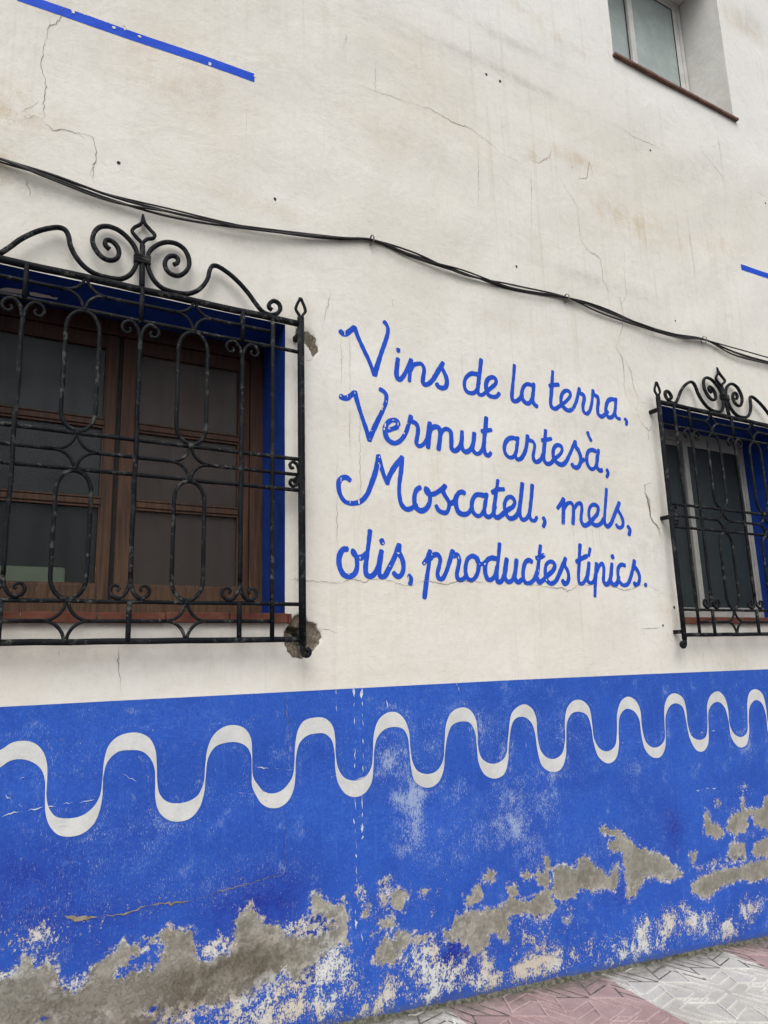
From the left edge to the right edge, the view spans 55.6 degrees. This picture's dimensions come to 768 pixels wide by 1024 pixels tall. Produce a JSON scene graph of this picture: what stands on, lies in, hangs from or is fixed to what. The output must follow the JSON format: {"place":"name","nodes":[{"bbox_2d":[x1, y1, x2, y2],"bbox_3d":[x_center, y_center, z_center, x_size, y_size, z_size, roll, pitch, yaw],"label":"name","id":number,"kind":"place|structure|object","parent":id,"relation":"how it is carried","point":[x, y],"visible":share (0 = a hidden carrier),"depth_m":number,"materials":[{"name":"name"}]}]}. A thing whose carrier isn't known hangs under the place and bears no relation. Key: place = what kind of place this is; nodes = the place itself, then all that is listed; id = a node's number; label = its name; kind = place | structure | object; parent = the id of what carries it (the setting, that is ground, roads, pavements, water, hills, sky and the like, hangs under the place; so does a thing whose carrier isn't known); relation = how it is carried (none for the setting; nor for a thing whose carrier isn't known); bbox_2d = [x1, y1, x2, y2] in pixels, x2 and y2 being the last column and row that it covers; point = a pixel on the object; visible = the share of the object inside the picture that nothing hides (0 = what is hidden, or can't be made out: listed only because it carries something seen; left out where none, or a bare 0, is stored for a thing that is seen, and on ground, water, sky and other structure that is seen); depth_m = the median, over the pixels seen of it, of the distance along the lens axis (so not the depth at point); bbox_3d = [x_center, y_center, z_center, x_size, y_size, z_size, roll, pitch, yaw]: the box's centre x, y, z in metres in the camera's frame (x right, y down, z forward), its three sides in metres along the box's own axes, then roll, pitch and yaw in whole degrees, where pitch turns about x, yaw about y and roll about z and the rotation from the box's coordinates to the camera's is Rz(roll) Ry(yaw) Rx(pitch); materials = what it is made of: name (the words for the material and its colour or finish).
{"place":"outdoors","nodes":[
{"label":"outdoors","id":0,"kind":"place"},
{"bbox_2d":[338,936,767,1023],"bbox_3d":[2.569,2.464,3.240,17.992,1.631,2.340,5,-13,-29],"label":"pavement","id":1,"kind":"structure","parent":0,"point":[704,986],"depth_m":3.47,"materials":[{"name":"grey tile"}]},
{"bbox_2d":[378,941,763,1021],"bbox_3d":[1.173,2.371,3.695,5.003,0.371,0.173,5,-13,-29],"label":"fallen flakes","id":2,"kind":"object","parent":1,"relation":"on","point":[555,987],"visible":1,"depth_m":3.53,"materials":[{"name":"paint"}]},
{"bbox_3d":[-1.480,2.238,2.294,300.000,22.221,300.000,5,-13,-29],"label":"ground","id":3,"kind":"structure","parent":0,"visible":0},
{"bbox_2d":[0,0,767,1023],"bbox_3d":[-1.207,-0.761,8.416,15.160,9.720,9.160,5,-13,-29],"label":"wall","id":4,"kind":"structure","parent":3,"relation":"on","point":[498,728],"depth_m":3.71,"materials":[{"name":"white paint"}]},
{"bbox_2d":[0,565,64,581],"bbox_3d":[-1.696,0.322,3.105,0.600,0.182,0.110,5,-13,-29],"label":"green box","id":5,"kind":"object","parent":4,"relation":"on","point":[25,573],"visible":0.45,"depth_m":3.15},
{"bbox_2d":[0,264,291,623],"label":"window","id":6,"kind":"structure","parent":4,"relation":"in","point":[32,494],"depth_m":3.55,"materials":[{"name":"wood"}]},
{"bbox_2d":[0,214,311,657],"bbox_3d":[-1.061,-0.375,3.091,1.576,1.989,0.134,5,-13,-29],"label":"window grille","id":7,"kind":"object","parent":4,"relation":"attached to","point":[141,259],"depth_m":3.08,"materials":[{"name":"black metal"}]},
{"bbox_2d":[0,157,767,363],"bbox_3d":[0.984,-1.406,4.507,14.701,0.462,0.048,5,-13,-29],"label":"cable bundle","id":8,"kind":"object","parent":4,"relation":"attached to","point":[77,186],"visible":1,"depth_m":3.77,"materials":[{"name":"rubber"}]},
{"bbox_2d":[608,0,738,121],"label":"window","id":9,"kind":"structure","parent":4,"relation":"in","point":[678,44],"depth_m":6.36,"materials":[{"name":"grey glass"}]},
{"bbox_2d":[649,367,767,648],"bbox_3d":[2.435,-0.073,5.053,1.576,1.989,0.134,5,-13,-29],"label":"window grille","id":10,"kind":"object","parent":4,"relation":"attached to","point":[724,397],"depth_m":4.84,"materials":[{"name":"black metal"}]},
{"bbox_2d":[661,406,767,623],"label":"window","id":11,"kind":"structure","parent":4,"relation":"in","point":[734,501],"depth_m":5.48,"materials":[{"name":"glass"}]}
]}

